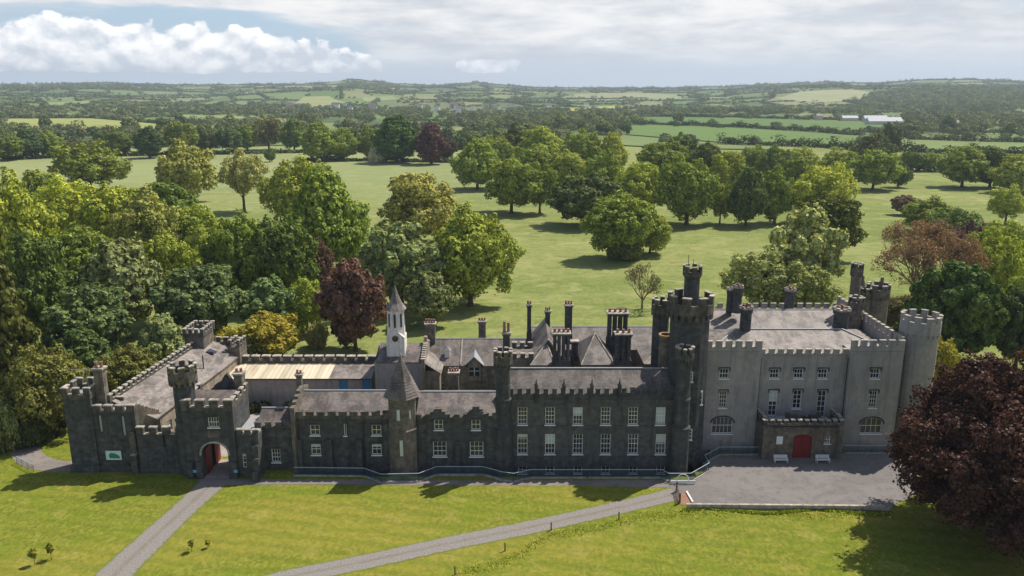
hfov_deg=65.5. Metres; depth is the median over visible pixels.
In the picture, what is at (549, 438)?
window
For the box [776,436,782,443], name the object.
notice board
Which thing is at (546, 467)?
window
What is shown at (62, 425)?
conifer
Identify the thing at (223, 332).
golden shrub
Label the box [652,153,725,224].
tree
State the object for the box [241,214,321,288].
tree
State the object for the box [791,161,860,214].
tree
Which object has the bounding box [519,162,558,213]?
tree
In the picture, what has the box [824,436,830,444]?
window
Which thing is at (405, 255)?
tree
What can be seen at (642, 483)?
front path
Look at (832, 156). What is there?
tree
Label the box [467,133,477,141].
hedgerow tree
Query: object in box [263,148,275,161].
bush
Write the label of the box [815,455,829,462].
bench
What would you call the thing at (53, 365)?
yew tree
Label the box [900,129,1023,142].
hedgerow
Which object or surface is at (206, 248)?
tree
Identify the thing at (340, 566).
drive
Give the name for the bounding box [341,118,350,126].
hedgerow tree
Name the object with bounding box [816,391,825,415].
window
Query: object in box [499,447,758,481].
railing
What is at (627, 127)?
hedgerow tree
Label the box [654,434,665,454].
window
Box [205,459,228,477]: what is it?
gate passage
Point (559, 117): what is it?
hedgerow tree
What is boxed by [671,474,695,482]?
hoop barrier
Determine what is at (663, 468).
window
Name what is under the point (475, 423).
window
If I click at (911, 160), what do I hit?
tree
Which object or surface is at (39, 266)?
tree
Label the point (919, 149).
hedgerow
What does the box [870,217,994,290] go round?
budding tree
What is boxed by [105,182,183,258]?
tree
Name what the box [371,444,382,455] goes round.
window
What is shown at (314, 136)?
tree
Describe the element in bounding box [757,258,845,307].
tree
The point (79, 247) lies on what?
tree
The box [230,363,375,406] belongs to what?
shed range
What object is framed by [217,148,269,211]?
tree
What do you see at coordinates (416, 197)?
tree
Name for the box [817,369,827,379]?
window
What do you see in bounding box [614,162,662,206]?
tree
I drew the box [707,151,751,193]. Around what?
tree
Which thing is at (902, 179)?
tree
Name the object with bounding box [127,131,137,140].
hedgerow tree
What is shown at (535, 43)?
sky
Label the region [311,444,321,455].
window
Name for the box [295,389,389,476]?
service range
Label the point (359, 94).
farmland
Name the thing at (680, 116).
hedgerow tree
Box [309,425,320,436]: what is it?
window
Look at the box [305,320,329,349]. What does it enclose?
shrub
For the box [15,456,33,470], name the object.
railing
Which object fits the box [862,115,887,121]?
barn
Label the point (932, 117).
distant woodland
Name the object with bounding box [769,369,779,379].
window
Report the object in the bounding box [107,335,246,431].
stable range
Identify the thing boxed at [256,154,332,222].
tree
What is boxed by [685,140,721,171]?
tree
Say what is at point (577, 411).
window
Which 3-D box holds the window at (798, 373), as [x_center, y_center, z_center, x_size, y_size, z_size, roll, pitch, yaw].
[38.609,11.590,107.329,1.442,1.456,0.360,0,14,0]
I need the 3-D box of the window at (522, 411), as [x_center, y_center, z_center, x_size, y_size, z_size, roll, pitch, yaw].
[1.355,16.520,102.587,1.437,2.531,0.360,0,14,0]
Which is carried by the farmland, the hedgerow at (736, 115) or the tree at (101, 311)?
the hedgerow at (736, 115)
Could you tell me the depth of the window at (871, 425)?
108.52 m
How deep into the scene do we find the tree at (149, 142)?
555.81 m
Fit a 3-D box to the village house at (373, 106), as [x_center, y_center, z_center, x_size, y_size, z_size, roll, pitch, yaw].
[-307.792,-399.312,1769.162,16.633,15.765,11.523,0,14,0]
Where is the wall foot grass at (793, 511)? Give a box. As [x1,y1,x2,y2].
[680,507,890,515]
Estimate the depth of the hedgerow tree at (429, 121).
818.32 m
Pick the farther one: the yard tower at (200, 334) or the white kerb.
the yard tower at (200, 334)
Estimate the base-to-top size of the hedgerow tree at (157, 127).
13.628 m
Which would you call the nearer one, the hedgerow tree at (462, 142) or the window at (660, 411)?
the window at (660, 411)
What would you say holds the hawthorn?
on the ground at (88, 523)
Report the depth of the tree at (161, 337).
134.16 m
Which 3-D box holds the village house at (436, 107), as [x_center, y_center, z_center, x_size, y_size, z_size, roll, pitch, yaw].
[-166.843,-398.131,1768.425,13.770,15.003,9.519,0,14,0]
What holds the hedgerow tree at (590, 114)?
on the farmland
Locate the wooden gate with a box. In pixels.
[676,481,680,502]
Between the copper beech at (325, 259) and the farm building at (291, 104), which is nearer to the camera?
the copper beech at (325, 259)
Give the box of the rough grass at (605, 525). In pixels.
[448,506,866,575]
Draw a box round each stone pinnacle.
[861,275,865,287]
[879,277,883,289]
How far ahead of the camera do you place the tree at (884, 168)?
380.34 m
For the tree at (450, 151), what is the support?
on the ground at (88, 523)
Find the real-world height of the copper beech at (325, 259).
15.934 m
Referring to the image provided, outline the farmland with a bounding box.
[0,80,1023,146]
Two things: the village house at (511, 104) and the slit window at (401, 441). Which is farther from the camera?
the village house at (511, 104)
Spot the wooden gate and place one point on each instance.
(678, 493)
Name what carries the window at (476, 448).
in the service range at (455, 425)
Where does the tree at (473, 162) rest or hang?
on the ground at (88, 523)
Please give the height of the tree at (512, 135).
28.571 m
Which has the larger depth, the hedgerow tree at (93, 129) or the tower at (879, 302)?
the hedgerow tree at (93, 129)
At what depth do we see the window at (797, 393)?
108.37 m
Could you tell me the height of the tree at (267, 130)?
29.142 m
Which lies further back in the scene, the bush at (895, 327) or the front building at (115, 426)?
the bush at (895, 327)
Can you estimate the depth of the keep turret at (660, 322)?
108.18 m
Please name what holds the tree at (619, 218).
on the ground at (88, 523)
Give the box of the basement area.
[292,450,709,476]
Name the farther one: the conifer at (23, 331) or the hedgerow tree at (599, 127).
the hedgerow tree at (599, 127)
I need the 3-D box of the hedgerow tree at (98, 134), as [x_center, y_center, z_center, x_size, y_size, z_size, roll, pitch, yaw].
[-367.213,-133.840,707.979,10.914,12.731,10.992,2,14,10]
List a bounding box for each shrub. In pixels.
[214,324,251,340]
[233,331,274,357]
[235,310,303,356]
[249,400,259,413]
[257,400,271,411]
[283,400,292,406]
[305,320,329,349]
[933,335,961,381]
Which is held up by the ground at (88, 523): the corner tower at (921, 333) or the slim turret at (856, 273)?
the corner tower at (921, 333)
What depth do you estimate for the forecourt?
99.90 m
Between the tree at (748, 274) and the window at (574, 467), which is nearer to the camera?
the window at (574, 467)
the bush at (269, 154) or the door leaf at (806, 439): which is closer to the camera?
the door leaf at (806, 439)
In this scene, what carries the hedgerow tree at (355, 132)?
on the ground at (88, 523)
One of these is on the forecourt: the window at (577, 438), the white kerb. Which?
the white kerb
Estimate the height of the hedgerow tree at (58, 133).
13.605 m
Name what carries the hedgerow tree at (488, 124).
on the farmland
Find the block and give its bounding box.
[701,283,905,460]
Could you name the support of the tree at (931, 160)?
on the ground at (88, 523)
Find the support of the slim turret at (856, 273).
on the block
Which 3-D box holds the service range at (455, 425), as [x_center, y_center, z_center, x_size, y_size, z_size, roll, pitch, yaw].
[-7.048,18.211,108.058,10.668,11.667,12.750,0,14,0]
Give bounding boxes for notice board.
[105,451,121,459]
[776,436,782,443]
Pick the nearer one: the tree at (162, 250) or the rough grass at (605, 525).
the rough grass at (605, 525)
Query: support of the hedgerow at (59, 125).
on the farmland
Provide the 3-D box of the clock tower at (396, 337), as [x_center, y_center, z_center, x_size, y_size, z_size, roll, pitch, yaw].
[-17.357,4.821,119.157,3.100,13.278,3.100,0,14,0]
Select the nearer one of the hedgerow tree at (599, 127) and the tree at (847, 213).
the tree at (847, 213)
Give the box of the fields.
[6,89,1023,150]
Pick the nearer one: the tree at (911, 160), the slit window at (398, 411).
the slit window at (398, 411)
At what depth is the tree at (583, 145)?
432.86 m
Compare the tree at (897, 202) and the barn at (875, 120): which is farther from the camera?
the barn at (875, 120)
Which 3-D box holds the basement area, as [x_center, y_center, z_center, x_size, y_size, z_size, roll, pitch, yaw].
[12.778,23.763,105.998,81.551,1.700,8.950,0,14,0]
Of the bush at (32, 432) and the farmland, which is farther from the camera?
the farmland
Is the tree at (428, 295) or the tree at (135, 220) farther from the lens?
the tree at (135, 220)
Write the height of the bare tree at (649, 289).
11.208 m
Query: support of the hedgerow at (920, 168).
on the ground at (88, 523)
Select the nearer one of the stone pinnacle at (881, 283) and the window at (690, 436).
the window at (690, 436)
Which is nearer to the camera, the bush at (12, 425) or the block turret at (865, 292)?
the bush at (12, 425)
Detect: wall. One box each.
[135,425,180,472]
[242,354,375,362]
[686,503,891,510]
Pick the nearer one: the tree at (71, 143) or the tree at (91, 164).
the tree at (91, 164)
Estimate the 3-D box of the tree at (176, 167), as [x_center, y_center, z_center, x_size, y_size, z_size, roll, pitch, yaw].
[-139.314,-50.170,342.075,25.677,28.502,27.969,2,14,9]
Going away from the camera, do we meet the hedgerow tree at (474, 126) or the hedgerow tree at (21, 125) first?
the hedgerow tree at (21, 125)
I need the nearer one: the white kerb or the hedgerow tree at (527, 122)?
the white kerb
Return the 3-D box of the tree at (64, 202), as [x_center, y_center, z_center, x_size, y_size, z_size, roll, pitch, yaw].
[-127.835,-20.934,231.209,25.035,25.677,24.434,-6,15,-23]
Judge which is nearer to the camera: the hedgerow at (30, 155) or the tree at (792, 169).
the tree at (792, 169)
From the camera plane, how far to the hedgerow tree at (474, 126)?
838.52 m
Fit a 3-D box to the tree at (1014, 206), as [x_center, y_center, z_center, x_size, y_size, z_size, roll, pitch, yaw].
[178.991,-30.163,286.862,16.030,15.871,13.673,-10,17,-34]
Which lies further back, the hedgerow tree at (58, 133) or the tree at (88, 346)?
the hedgerow tree at (58, 133)
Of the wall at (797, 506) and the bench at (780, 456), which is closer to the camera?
the wall at (797, 506)
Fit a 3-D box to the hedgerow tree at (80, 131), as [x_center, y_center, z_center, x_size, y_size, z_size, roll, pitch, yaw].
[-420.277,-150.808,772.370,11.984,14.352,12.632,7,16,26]
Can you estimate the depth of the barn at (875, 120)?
1073.33 m
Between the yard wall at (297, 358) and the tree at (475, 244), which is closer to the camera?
the yard wall at (297, 358)
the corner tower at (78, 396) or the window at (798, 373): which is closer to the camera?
the corner tower at (78, 396)
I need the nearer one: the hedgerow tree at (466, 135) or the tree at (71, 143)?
the tree at (71, 143)
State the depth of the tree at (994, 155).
390.83 m
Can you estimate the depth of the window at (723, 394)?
107.60 m
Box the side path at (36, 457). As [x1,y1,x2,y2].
[7,443,71,471]
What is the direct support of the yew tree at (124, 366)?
on the ground at (88, 523)
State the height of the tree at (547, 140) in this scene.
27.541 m
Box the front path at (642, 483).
[204,479,669,487]
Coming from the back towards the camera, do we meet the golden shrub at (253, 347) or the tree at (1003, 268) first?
the tree at (1003, 268)
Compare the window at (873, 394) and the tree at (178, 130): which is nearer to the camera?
the window at (873, 394)
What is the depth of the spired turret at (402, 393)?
100.37 m
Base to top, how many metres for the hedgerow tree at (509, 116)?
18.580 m
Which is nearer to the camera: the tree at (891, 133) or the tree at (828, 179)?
the tree at (828, 179)
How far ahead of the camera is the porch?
105.75 m
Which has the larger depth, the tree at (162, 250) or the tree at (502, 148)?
the tree at (502, 148)
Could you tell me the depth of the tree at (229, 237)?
172.12 m
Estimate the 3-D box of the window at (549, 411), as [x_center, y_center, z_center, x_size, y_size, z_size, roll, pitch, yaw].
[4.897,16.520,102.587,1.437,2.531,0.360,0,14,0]
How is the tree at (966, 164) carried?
on the ground at (88, 523)
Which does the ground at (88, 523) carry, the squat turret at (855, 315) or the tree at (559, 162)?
the tree at (559, 162)
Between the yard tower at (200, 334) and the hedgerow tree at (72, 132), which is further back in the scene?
the hedgerow tree at (72, 132)
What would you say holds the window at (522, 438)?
in the long front range at (591, 417)
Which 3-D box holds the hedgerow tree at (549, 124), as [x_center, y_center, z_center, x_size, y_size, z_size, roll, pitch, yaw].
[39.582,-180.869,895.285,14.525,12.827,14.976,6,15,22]
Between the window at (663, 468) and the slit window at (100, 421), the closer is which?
the slit window at (100, 421)
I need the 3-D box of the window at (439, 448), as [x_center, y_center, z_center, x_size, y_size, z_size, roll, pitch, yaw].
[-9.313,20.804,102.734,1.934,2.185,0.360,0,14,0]
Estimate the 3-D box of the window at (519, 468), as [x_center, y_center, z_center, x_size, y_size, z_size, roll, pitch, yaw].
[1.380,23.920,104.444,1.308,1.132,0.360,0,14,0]
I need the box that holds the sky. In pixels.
[0,0,1023,87]
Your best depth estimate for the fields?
1070.15 m
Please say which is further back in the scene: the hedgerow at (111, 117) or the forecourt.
the hedgerow at (111, 117)
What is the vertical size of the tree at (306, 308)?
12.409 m
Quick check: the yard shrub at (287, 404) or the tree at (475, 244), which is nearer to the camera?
the yard shrub at (287, 404)
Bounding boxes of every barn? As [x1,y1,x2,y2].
[840,115,857,120]
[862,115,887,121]
[864,117,902,123]
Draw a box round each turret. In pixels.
[166,359,197,476]
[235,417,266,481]
[383,353,419,476]
[493,346,513,476]
[650,295,668,366]
[669,343,694,476]
[848,294,865,329]
[849,261,864,299]
[860,286,871,313]
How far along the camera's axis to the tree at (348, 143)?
537.76 m
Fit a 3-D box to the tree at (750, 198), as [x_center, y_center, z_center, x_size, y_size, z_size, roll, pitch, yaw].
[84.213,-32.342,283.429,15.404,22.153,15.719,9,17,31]
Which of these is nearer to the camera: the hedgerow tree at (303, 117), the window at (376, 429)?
the window at (376, 429)
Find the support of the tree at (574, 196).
on the ground at (88, 523)
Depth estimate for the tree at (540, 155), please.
378.72 m
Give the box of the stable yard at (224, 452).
[220,411,259,455]
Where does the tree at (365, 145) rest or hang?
on the ground at (88, 523)
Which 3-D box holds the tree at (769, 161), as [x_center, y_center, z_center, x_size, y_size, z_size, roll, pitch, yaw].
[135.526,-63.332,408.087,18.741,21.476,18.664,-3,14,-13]
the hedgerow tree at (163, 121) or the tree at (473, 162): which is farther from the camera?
the hedgerow tree at (163, 121)
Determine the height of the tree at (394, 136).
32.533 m
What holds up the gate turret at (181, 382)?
on the ground at (88, 523)
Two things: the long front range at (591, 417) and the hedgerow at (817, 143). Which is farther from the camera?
the hedgerow at (817, 143)
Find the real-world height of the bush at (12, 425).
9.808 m
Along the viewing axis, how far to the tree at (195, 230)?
211.06 m
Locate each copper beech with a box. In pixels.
[307,236,334,283]
[312,257,387,351]
[413,123,451,163]
[883,347,1023,567]
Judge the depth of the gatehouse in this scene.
100.10 m
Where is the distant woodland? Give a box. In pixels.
[0,77,1023,146]
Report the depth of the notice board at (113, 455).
102.03 m
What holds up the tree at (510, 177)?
on the ground at (88, 523)
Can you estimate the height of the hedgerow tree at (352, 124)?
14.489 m
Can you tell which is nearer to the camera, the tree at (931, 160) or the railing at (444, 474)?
the railing at (444, 474)
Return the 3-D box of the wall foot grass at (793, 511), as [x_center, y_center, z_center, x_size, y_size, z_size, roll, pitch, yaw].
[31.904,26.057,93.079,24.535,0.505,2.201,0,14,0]
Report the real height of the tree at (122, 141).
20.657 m
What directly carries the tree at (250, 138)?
on the ground at (88, 523)
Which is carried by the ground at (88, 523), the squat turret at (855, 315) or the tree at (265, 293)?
the tree at (265, 293)
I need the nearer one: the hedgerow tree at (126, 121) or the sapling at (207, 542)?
the sapling at (207, 542)
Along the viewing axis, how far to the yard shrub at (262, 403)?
121.27 m
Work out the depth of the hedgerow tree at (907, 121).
874.07 m
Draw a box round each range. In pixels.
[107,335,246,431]
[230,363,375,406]
[254,369,308,471]
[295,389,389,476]
[415,367,496,476]
[424,317,527,389]
[502,321,674,476]
[512,300,651,366]
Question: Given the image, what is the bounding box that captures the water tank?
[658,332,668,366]
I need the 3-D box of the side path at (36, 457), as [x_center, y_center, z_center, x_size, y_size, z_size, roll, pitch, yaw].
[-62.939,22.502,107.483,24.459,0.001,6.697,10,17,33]
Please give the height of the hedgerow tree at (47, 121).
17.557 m
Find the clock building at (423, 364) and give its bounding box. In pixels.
[375,336,442,390]
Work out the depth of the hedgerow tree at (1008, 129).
774.75 m
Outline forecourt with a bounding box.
[666,453,917,505]
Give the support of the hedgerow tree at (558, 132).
on the farmland
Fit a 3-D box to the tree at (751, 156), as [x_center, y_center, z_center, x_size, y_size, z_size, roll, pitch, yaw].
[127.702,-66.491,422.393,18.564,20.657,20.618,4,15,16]
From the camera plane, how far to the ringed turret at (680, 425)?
100.53 m
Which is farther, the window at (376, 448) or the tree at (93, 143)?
the tree at (93, 143)
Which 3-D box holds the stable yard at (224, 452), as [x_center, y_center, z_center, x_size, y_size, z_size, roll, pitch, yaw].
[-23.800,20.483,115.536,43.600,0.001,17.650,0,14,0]
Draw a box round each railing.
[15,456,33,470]
[293,466,500,482]
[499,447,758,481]
[842,445,895,453]
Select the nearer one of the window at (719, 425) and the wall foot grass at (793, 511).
the wall foot grass at (793, 511)
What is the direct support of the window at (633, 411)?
in the long front range at (591, 417)
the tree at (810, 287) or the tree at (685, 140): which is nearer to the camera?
the tree at (810, 287)
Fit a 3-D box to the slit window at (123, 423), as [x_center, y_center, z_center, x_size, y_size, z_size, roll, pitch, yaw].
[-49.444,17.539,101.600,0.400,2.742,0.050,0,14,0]
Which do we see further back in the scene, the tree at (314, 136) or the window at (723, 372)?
the tree at (314, 136)
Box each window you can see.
[99,416,102,431]
[122,416,125,435]
[207,418,219,428]
[242,454,246,466]
[271,449,281,462]
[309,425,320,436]
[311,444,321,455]
[343,424,347,436]
[371,425,381,436]
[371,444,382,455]
[396,410,399,420]
[400,440,402,455]
[432,442,446,457]
[433,420,443,430]
[469,442,483,457]
[471,420,480,430]
[517,407,527,425]
[517,434,527,454]
[518,467,527,474]
[544,407,555,425]
[544,434,555,454]
[545,467,554,474]
[572,407,582,425]
[572,434,582,454]
[573,467,582,474]
[600,407,610,425]
[600,434,610,454]
[601,467,610,474]
[627,407,637,425]
[627,434,638,454]
[628,467,637,474]
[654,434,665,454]
[655,407,665,425]
[655,467,664,474]
[689,429,692,440]
[711,418,732,434]
[718,369,728,379]
[718,391,726,408]
[768,391,777,414]
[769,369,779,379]
[791,390,801,409]
[793,369,803,379]
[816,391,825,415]
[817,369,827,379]
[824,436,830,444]
[859,418,881,434]
[868,391,877,408]
[869,369,879,379]
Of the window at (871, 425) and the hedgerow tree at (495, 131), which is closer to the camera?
the window at (871, 425)
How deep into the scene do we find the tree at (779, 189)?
285.41 m
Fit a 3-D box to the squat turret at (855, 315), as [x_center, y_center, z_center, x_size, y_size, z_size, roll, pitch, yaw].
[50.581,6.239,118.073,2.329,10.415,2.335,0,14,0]
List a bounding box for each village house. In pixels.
[331,102,339,108]
[369,105,377,110]
[434,105,439,110]
[491,104,497,109]
[507,103,514,107]
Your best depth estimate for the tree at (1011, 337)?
136.35 m
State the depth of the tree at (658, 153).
383.64 m
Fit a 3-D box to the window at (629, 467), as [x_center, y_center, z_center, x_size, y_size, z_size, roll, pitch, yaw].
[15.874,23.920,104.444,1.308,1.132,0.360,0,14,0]
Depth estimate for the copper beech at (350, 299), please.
144.12 m
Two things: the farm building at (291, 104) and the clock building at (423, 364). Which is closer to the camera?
the clock building at (423, 364)
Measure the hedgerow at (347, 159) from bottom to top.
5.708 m
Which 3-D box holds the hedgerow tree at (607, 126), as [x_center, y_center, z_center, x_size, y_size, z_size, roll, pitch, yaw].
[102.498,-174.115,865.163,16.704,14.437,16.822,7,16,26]
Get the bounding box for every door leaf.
[792,434,802,457]
[800,434,811,457]
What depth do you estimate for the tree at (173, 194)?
230.62 m
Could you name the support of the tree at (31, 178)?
on the ground at (88, 523)
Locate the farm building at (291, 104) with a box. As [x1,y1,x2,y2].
[286,103,306,107]
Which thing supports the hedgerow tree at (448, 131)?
on the ground at (88, 523)
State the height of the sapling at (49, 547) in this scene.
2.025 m
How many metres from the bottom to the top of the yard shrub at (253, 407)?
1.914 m
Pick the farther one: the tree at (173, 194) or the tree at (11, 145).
the tree at (11, 145)
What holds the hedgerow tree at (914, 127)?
on the farmland
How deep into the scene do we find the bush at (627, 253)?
226.15 m
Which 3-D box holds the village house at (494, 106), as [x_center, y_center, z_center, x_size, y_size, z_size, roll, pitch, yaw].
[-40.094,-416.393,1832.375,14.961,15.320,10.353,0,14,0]
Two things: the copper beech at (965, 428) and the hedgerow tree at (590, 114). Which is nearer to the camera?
the copper beech at (965, 428)
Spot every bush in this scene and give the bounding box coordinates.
[0,389,22,454]
[4,385,61,448]
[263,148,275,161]
[605,238,643,261]
[886,294,911,326]
[890,322,899,332]
[942,219,986,267]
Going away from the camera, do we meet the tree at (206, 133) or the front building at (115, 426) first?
the front building at (115, 426)
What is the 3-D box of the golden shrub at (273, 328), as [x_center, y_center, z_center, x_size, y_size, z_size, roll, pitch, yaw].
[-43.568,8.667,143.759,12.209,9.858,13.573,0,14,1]
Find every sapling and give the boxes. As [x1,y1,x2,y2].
[27,547,37,563]
[44,542,56,559]
[186,537,193,551]
[201,539,213,549]
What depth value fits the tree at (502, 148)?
452.64 m
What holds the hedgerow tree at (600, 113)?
on the farmland
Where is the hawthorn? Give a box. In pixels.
[367,146,384,162]
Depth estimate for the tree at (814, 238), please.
173.45 m
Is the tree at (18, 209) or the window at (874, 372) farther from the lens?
the tree at (18, 209)
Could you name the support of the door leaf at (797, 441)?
in the porch
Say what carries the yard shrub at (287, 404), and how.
on the stable yard at (224, 452)
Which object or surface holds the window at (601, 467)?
in the long front range at (591, 417)
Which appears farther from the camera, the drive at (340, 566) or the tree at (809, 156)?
the tree at (809, 156)
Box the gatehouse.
[179,368,249,478]
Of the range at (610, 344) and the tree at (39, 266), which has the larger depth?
the tree at (39, 266)
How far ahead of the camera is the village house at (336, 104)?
1860.83 m
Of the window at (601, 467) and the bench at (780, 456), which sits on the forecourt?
the bench at (780, 456)
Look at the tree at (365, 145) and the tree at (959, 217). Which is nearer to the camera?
the tree at (959, 217)
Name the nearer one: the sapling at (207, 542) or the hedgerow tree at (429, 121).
the sapling at (207, 542)
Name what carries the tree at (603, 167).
on the ground at (88, 523)
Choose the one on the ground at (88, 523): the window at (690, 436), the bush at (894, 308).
the bush at (894, 308)
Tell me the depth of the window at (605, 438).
103.63 m
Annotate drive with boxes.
[93,478,229,575]
[262,488,677,575]
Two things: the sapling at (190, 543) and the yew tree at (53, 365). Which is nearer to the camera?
the sapling at (190, 543)
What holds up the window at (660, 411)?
in the long front range at (591, 417)
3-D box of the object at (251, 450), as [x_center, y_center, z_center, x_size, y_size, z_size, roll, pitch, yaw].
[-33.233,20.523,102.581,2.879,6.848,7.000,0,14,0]
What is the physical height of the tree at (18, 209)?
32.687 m
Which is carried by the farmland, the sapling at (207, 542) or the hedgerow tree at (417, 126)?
the hedgerow tree at (417, 126)
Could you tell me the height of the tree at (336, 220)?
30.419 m
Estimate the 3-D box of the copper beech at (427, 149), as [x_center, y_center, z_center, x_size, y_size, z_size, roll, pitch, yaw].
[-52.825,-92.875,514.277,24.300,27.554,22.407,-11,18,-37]
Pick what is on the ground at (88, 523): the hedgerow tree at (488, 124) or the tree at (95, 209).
the tree at (95, 209)
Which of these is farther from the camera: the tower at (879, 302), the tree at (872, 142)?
the tree at (872, 142)
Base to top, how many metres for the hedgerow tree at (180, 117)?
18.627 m
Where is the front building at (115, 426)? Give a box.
[90,361,161,473]
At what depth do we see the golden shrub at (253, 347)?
138.12 m
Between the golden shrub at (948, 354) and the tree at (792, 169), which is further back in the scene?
the tree at (792, 169)
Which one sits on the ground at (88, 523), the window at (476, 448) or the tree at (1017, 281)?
the tree at (1017, 281)
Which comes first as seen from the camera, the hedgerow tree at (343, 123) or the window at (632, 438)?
the window at (632, 438)
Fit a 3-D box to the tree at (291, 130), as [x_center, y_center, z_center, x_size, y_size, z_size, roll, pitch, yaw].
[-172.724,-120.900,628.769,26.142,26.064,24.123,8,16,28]
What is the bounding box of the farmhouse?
[815,114,822,119]
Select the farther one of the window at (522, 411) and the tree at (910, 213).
the tree at (910, 213)
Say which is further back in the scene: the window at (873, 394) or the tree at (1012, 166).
the tree at (1012, 166)
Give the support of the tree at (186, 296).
on the ground at (88, 523)
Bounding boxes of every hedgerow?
[0,113,162,122]
[2,147,309,159]
[4,123,156,132]
[302,155,451,162]
[633,119,864,135]
[637,111,861,120]
[715,132,859,149]
[893,140,1023,154]
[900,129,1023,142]
[900,161,953,170]
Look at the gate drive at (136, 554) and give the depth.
88.48 m
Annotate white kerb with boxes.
[686,491,693,502]
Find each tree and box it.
[0,131,26,160]
[0,166,61,284]
[1,343,91,434]
[3,228,79,347]
[9,169,73,224]
[12,122,32,131]
[15,128,52,154]
[30,173,105,245]
[34,129,64,153]
[37,115,52,126]
[38,282,135,350]
[46,138,132,189]
[47,221,111,281]
[52,326,113,378]
[53,130,63,137]
[63,137,89,153]
[65,129,78,138]
[70,180,150,236]
[74,125,85,138]
[76,237,168,338]
[84,139,104,148]
[89,126,101,135]
[92,131,103,140]
[95,342,158,392]
[102,128,133,152]
[104,125,113,130]
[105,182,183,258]
[120,115,138,126]
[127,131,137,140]
[132,125,168,157]
[137,312,184,360]
[142,232,202,310]
[144,182,203,229]
[145,263,248,335]
[154,117,172,127]
[154,138,221,197]
[156,125,165,132]
[156,129,164,136]
[162,121,199,148]
[164,202,218,260]
[174,113,188,123]
[189,124,219,149]
[195,238,252,287]
[204,208,272,291]
[210,124,243,149]
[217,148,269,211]
[223,114,235,124]
[236,124,262,149]
[238,274,298,320]
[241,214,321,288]
[251,114,282,148]
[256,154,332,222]
[278,118,305,149]
[284,276,324,332]
[285,164,371,263]
[297,111,311,123]
[297,121,338,158]
[323,127,359,157]
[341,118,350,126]
[345,121,359,128]
[352,128,361,136]
[355,217,449,304]
[357,124,378,156]
[368,115,417,162]
[376,171,457,240]
[403,270,458,320]
[410,119,420,131]
[423,119,439,126]
[429,201,526,306]
[441,125,453,137]
[442,134,458,157]
[449,137,500,188]
[454,137,467,149]
[459,132,468,146]
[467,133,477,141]
[468,123,480,130]
[482,133,514,160]
[484,123,495,127]
[484,158,545,213]
[488,128,501,138]
[500,121,530,158]
[505,113,516,121]
[513,143,552,173]
[514,125,564,156]
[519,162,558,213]
[523,121,533,126]
[541,122,553,127]
[545,171,623,224]
[547,148,585,185]
[551,129,565,136]
[554,114,566,126]
[558,128,608,164]
[577,120,586,128]
[578,189,657,256]
[582,148,624,187]
[583,112,596,120]
[593,131,629,165]
[595,123,607,131]
[596,111,604,118]
[602,121,612,132]
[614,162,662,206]
[620,123,632,133]
[624,262,663,308]
[635,137,689,180]
[640,210,672,253]
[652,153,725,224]
[668,132,699,162]
[672,112,683,121]
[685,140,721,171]
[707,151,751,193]
[708,184,730,223]
[717,243,795,307]
[727,166,771,225]
[740,144,765,174]
[755,163,794,223]
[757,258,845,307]
[758,143,793,177]
[768,202,849,291]
[781,156,816,188]
[790,146,819,170]
[790,189,868,247]
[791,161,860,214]
[817,146,858,170]
[847,149,908,189]
[849,133,898,159]
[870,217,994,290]
[877,121,902,151]
[890,195,920,211]
[891,162,914,186]
[898,194,952,227]
[900,119,911,124]
[900,150,926,169]
[903,259,1010,353]
[907,124,923,133]
[920,151,940,170]
[923,206,988,232]
[933,145,991,187]
[939,116,957,127]
[964,218,1023,257]
[977,146,1008,187]
[977,225,1023,289]
[985,153,1023,192]
[987,182,1023,224]
[992,284,1023,367]
[1000,123,1017,135]
[1004,276,1023,313]
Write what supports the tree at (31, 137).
on the ground at (88, 523)
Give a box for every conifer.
[0,250,59,396]
[22,362,66,429]
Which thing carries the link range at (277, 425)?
on the ground at (88, 523)
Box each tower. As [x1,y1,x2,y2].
[59,377,100,472]
[182,320,214,348]
[385,277,406,355]
[667,256,714,474]
[866,281,891,324]
[893,309,943,444]
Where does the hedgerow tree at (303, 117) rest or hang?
on the farmland
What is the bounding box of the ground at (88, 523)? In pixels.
[0,81,1023,575]
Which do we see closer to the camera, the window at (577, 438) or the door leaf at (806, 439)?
the window at (577, 438)
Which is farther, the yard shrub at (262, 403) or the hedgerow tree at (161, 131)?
the hedgerow tree at (161, 131)
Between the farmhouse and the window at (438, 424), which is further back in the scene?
the farmhouse
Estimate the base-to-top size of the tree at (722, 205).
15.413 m
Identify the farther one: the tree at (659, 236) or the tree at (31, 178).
the tree at (31, 178)
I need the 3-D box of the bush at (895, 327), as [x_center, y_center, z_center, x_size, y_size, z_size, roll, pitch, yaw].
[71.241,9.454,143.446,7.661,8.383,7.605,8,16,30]
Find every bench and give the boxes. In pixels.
[774,455,787,462]
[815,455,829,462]
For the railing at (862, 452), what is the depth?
107.77 m
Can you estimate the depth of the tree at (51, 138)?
563.18 m
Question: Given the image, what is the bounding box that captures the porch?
[756,408,844,458]
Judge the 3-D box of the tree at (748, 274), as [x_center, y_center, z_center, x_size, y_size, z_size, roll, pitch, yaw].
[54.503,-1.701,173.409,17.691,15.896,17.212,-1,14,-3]
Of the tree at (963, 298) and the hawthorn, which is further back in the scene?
the hawthorn
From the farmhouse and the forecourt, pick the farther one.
the farmhouse

